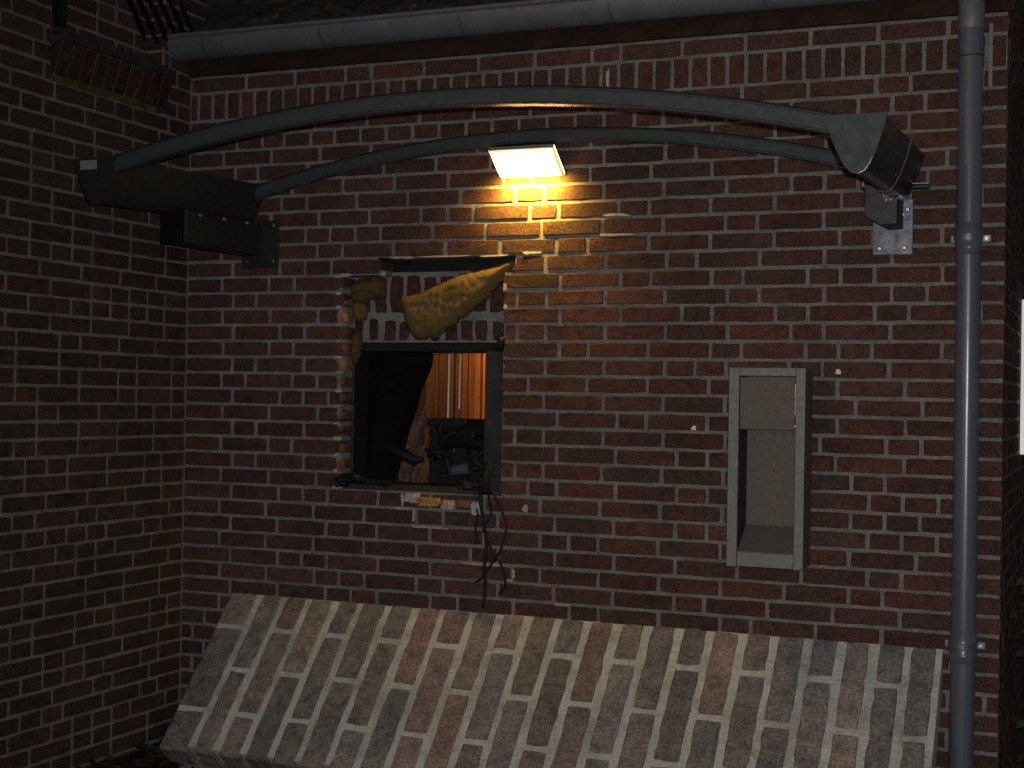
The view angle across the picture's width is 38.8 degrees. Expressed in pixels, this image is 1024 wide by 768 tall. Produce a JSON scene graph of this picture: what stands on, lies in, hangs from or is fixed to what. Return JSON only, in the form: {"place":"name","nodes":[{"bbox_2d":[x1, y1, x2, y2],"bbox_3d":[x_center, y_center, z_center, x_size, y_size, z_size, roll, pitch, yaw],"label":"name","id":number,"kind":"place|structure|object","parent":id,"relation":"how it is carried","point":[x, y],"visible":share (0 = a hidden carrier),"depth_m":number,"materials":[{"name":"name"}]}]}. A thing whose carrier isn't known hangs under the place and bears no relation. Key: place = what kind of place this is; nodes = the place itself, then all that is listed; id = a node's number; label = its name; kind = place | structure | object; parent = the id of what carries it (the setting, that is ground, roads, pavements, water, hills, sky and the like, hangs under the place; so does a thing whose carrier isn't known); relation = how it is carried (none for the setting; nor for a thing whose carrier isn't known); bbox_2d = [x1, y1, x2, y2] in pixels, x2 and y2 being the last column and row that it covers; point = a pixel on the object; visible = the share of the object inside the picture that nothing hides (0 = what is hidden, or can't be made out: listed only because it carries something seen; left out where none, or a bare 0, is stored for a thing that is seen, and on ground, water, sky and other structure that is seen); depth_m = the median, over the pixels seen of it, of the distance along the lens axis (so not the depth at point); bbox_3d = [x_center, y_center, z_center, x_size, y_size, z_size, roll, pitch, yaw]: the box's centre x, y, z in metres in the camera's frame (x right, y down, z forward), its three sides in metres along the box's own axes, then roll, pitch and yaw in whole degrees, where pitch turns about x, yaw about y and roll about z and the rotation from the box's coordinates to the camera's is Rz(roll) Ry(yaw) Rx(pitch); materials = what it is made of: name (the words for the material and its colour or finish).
{"place":"outdoors","nodes":[
{"label":"outdoors","id":0,"kind":"place"},
{"bbox_2d":[89,741,1023,767],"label":"ground","id":1,"kind":"structure","parent":0,"point":[119,761],"depth_m":5.27,"materials":[{"name":"soil"}]},
{"bbox_2d":[0,0,206,767],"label":"brick wall","id":2,"kind":"structure","parent":1,"relation":"on","point":[93,321],"depth_m":5.13,"materials":[{"name":"brick"}]},
{"bbox_2d":[52,0,66,29],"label":"window","id":3,"kind":"structure","parent":2,"relation":"in","point":[59,7],"depth_m":5.08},
{"bbox_2d":[126,0,193,43],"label":"curved grille","id":4,"kind":"object","parent":2,"relation":"attached to","point":[158,18],"visible":0.75,"depth_m":5.47,"materials":[{"name":"black metal"}]},
{"bbox_2d":[75,739,194,767],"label":"leaf litter","id":5,"kind":"object","parent":1,"relation":"on","point":[152,752],"visible":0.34,"depth_m":5.21,"materials":[{"name":"brown plant"}]},
{"bbox_2d":[455,368,482,389],"bbox_3d":[-0.201,0.110,5.911,3.100,2.400,0.820,1,-1,23],"label":"room shell","id":6,"kind":"object","parent":1,"relation":"on","point":[482,378],"depth_m":6.25},
{"bbox_2d":[397,449,419,481],"bbox_3d":[-0.417,0.319,5.715,0.084,0.141,0.068,16,5,22],"label":"brick chunk","id":7,"kind":"object","parent":6,"relation":"on","point":[406,470],"visible":0.43,"depth_m":5.69,"materials":[{"name":"brown brick"}]},
{"bbox_2d":[405,414,426,450],"bbox_3d":[-0.395,0.188,5.710,0.113,0.158,0.069,31,11,20],"label":"brick chunk","id":8,"kind":"object","parent":7,"relation":"on","point":[414,441],"visible":0.48,"depth_m":5.68,"materials":[{"name":"brown brick"}]},
{"bbox_2d":[408,446,429,482],"bbox_3d":[-0.342,0.320,5.683,0.080,0.164,0.064,28,10,20],"label":"brick chunk","id":9,"kind":"object","parent":6,"relation":"on","point":[420,473],"visible":0.52,"depth_m":5.66,"materials":[{"name":"brown brick"}]},
{"bbox_2d":[397,353,485,481],"bbox_3d":[-0.253,0.037,6.240,0.848,1.350,0.045,1,-1,23],"label":"wood panelling","id":10,"kind":"object","parent":6,"relation":"attached to","point":[472,398],"visible":0.05,"depth_m":6.23,"materials":[{"name":"orange wood"}]},
{"bbox_2d":[159,593,942,767],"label":"brick plinth","id":11,"kind":"structure","parent":1,"relation":"on","point":[281,682],"depth_m":4.87,"materials":[{"name":"brick"}]},
{"bbox_2d":[179,0,1023,767],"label":"brick wall","id":12,"kind":"structure","parent":1,"relation":"on","point":[653,292],"depth_m":4.97,"materials":[{"name":"red brick"}]},
{"bbox_2d":[351,333,362,365],"bbox_3d":[-0.589,-0.131,5.462,0.048,0.123,0.033,1,-1,23],"label":"insulation tuft","id":13,"kind":"object","parent":12,"relation":"attached to","point":[356,344],"visible":1,"depth_m":5.46,"materials":[{"name":"fabric"}]},
{"bbox_2d":[352,302,367,322],"bbox_3d":[-0.580,-0.272,5.455,0.062,0.083,0.042,1,-1,23],"label":"insulation tuft","id":14,"kind":"object","parent":12,"relation":"attached to","point":[360,313],"visible":1,"depth_m":5.45,"materials":[{"name":"fabric"}]},
{"bbox_2d":[351,277,386,303],"bbox_3d":[-0.547,-0.353,5.435,0.145,0.107,0.056,1,-1,23],"label":"insulation tuft","id":15,"kind":"object","parent":12,"relation":"attached to","point":[365,290],"visible":1,"depth_m":5.42,"materials":[{"name":"fabric"}]},
{"bbox_2d":[379,258,414,264],"bbox_3d":[-0.426,-0.452,5.346,0.128,0.017,0.077,6,1,22],"label":"charred fragment","id":16,"kind":"object","parent":12,"relation":"on","point":[397,261],"visible":1,"depth_m":5.32,"materials":[{"name":"black wood"}]},
{"bbox_2d":[404,493,419,502],"bbox_3d":[-0.359,0.415,5.278,0.071,0.038,0.035,1,-1,23],"label":"rubble piece","id":17,"kind":"object","parent":12,"relation":"on","point":[411,497],"visible":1,"depth_m":5.27,"materials":[{"name":"grey stone"}]},
{"bbox_2d":[342,343,503,494],"bbox_3d":[-0.301,0.132,5.400,0.697,0.564,0.220,1,-1,23],"label":"steel frame","id":18,"kind":"object","parent":12,"relation":"attached to","point":[493,404],"visible":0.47,"depth_m":5.33,"materials":[{"name":"metal"}]},
{"bbox_2d":[333,477,353,486],"bbox_3d":[-0.628,0.365,5.413,0.055,0.044,0.077,-6,-3,22],"label":"charred fragment","id":19,"kind":"object","parent":18,"relation":"on","point":[340,482],"visible":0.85,"depth_m":5.39,"materials":[{"name":"black wood"}]},
{"bbox_2d":[337,473,367,482],"bbox_3d":[-0.590,0.349,5.397,0.103,0.034,0.078,2,0,23],"label":"charred fragment","id":20,"kind":"object","parent":18,"relation":"on","point":[351,477],"visible":0.93,"depth_m":5.37,"materials":[{"name":"black wood"}]},
{"bbox_2d":[359,478,394,486],"bbox_3d":[-0.501,0.363,5.359,0.135,0.020,0.084,6,1,22],"label":"charred fragment","id":21,"kind":"object","parent":18,"relation":"on","point":[369,481],"visible":1,"depth_m":5.33,"materials":[{"name":"black wood"}]},
{"bbox_2d":[366,353,433,481],"bbox_3d":[-0.442,0.123,5.587,0.297,0.541,0.050,1,-1,23],"label":"black sheet","id":22,"kind":"object","parent":18,"relation":"attached to","point":[396,382],"visible":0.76,"depth_m":5.59,"materials":[{"name":"plastic"}]},
{"bbox_2d":[389,446,423,464],"bbox_3d":[-0.401,0.272,5.515,0.144,0.071,0.043,1,-1,23],"label":"black lump","id":23,"kind":"object","parent":18,"relation":"on","point":[406,455],"visible":1,"depth_m":5.50,"materials":[{"name":"black"}]},
{"bbox_2d":[415,353,437,434],"bbox_3d":[-0.325,0.025,5.564,0.094,0.341,0.004,1,-1,23],"label":"thin wire","id":24,"kind":"object","parent":18,"relation":"attached to","point":[429,392],"visible":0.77,"depth_m":5.56,"materials":[{"name":"metal"}]},
{"bbox_2d":[425,418,483,484],"bbox_3d":[-0.150,0.245,5.495,0.366,0.287,0.346,1,-1,23],"label":"black machine","id":25,"kind":"object","parent":18,"relation":"on","point":[456,444],"visible":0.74,"depth_m":5.43,"materials":[{"name":"metal"}]},
{"bbox_2d":[447,353,449,417],"bbox_3d":[-0.246,-0.103,5.695,0.010,0.480,0.008,1,-1,23],"label":"white rod","id":26,"kind":"object","parent":25,"relation":"on","point":[448,390],"visible":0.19,"depth_m":5.69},
{"bbox_2d":[458,353,460,408],"bbox_3d":[-0.202,-0.122,5.677,0.009,0.440,0.007,1,-1,23],"label":"white rod","id":27,"kind":"object","parent":25,"relation":"on","point":[459,380],"visible":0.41,"depth_m":5.67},
{"bbox_2d":[455,480,485,490],"bbox_3d":[-0.148,0.365,5.214,0.114,0.034,0.080,5,1,22],"label":"charred fragment","id":28,"kind":"object","parent":18,"relation":"on","point":[460,483],"visible":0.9,"depth_m":5.19,"materials":[{"name":"black wood"}]},
{"bbox_2d":[495,337,505,350],"bbox_3d":[-0.032,-0.144,5.173,0.034,0.056,0.080,9,3,22],"label":"charred fragment","id":29,"kind":"object","parent":18,"relation":"on","point":[500,342],"visible":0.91,"depth_m":5.15,"materials":[{"name":"black wood"}]},
{"bbox_2d":[414,497,440,506],"bbox_3d":[-0.304,0.428,5.254,0.109,0.038,0.032,1,-1,23],"label":"rubble piece","id":30,"kind":"object","parent":12,"relation":"on","point":[429,502],"visible":1,"depth_m":5.24,"materials":[{"name":"yellow brick"}]},
{"bbox_2d":[353,258,515,493],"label":"wall","id":31,"kind":"structure","parent":12,"relation":"attached to","point":[384,322],"depth_m":5.42,"materials":[{"name":"red brick"}]},
{"bbox_2d":[400,260,515,339],"bbox_3d":[-0.209,-0.304,5.242,0.460,0.286,0.053,1,-1,23],"label":"insulation flap","id":32,"kind":"object","parent":31,"relation":"attached to","point":[436,310],"visible":1,"depth_m":5.23,"materials":[{"name":"fabric"}]},
{"bbox_2d":[440,500,456,509],"bbox_3d":[-0.224,0.435,5.221,0.067,0.039,0.032,1,-1,23],"label":"rubble piece","id":33,"kind":"object","parent":12,"relation":"on","point":[447,504],"visible":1,"depth_m":5.21,"materials":[{"name":"beige brick"}]},
{"bbox_2d":[454,499,471,508],"bbox_3d":[-0.172,0.429,5.200,0.077,0.033,0.032,1,-1,23],"label":"rubble piece","id":34,"kind":"object","parent":12,"relation":"on","point":[463,503],"visible":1,"depth_m":5.19,"materials":[{"name":"red brick"}]},
{"bbox_2d":[470,500,480,514],"bbox_3d":[-0.124,0.442,5.180,0.045,0.056,0.032,1,-1,23],"label":"rubble piece","id":35,"kind":"object","parent":12,"relation":"on","point":[473,507],"visible":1,"depth_m":5.17,"materials":[{"name":"grey stone"}]},
{"bbox_2d":[474,493,478,543],"bbox_3d":[-0.121,0.462,5.214,0.016,0.220,0.103,1,-1,6],"label":"cable","id":36,"kind":"object","parent":12,"relation":"hanging from","point":[476,523],"visible":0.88,"depth_m":5.17,"materials":[{"name":"black rubber"}]},
{"bbox_2d":[461,452,496,495],"bbox_3d":[-0.114,0.330,5.200,0.118,0.175,0.105,1,-1,23],"label":"cable tangle","id":37,"kind":"object","parent":12,"relation":"attached to","point":[483,468],"visible":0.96,"depth_m":5.18,"materials":[{"name":"black rubber"}]},
{"bbox_2d":[479,472,487,608],"bbox_3d":[-0.108,0.545,5.213,0.036,0.508,0.135,1,-1,-5],"label":"cable","id":38,"kind":"object","parent":12,"relation":"attached to","point":[484,561],"visible":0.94,"depth_m":5.15,"materials":[{"name":"black rubber"}]},
{"bbox_2d":[481,487,491,531],"bbox_3d":[-0.097,0.425,5.182,0.035,0.205,0.107,1,-1,-14],"label":"cable","id":39,"kind":"object","parent":12,"relation":"attached to","point":[490,515],"visible":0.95,"depth_m":5.14,"materials":[{"name":"black rubber"}]},
{"bbox_2d":[475,477,507,582],"bbox_3d":[-0.083,0.510,5.150,0.075,0.398,0.150,1,-1,-29],"label":"cable","id":40,"kind":"object","parent":12,"relation":"attached to","point":[503,540],"visible":0.99,"depth_m":5.12,"materials":[{"name":"black rubber"}]},
{"bbox_2d":[481,488,506,594],"bbox_3d":[-0.085,0.537,5.168,0.067,0.412,0.174,1,-1,-29],"label":"cable","id":41,"kind":"object","parent":12,"relation":"attached to","point":[494,554],"visible":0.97,"depth_m":5.12,"materials":[{"name":"black rubber"}]},
{"bbox_2d":[74,85,929,268],"bbox_3d":[-0.055,-0.662,4.677,2.618,0.455,0.910,1,-1,23],"label":"canopy frame","id":42,"kind":"object","parent":12,"relation":"attached to","point":[882,153],"visible":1,"depth_m":4.64,"materials":[{"name":"grey paint"}]},
{"bbox_2d":[489,144,564,177],"bbox_3d":[0.052,-0.776,5.064,0.243,0.093,0.117,1,-1,23],"label":"wall lamp","id":43,"kind":"object","parent":12,"relation":"attached to","point":[527,161],"visible":1,"depth_m":5.04,"materials":[{"name":"metal"}]},
{"bbox_2d":[188,0,1015,77],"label":"tiled roof","id":44,"kind":"structure","parent":12,"relation":"on","point":[805,17],"depth_m":5.13,"materials":[{"name":"stone"}]},
{"bbox_2d":[212,0,512,27],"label":"roof litter","id":45,"kind":"object","parent":44,"relation":"on","point":[335,7],"visible":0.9,"depth_m":5.48,"materials":[{"name":"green plant"}]},
{"bbox_2d":[162,0,880,60],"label":"roof gutter","id":46,"kind":"object","parent":44,"relation":"attached to","point":[488,19],"visible":1,"depth_m":5.09,"materials":[{"name":"metal"}]},
{"bbox_2d":[726,367,812,570],"bbox_3d":[0.838,0.270,4.711,0.247,0.642,0.135,1,-1,23],"label":"metal wall box","id":47,"kind":"object","parent":12,"relation":"attached to","point":[769,469],"visible":1,"depth_m":4.69,"materials":[{"name":"paint"}]},
{"bbox_2d":[945,0,990,767],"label":"downpipe","id":48,"kind":"object","parent":12,"relation":"attached to","point":[962,643],"visible":1,"depth_m":4.45,"materials":[{"name":"grey plastic"}]},
{"bbox_2d":[988,23,992,87],"bbox_3d":[1.494,-1.023,4.528,0.011,0.200,0.010,1,-1,23],"label":"mounting strip","id":49,"kind":"object","parent":12,"relation":"attached to","point":[990,55],"visible":1,"depth_m":4.52,"materials":[{"name":"metal"}]},
{"bbox_2d":[1020,300,1023,454],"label":"white post","id":50,"kind":"object","parent":12,"relation":"attached to","point":[1022,403],"visible":1,"depth_m":5.24,"materials":[{"name":"white"}]},
{"bbox_2d":[1010,577,1023,767],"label":"shrub","id":51,"kind":"object","parent":1,"relation":"on","point":[1013,614],"visible":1,"depth_m":4.72,"materials":[{"name":"green plant"}]}
]}

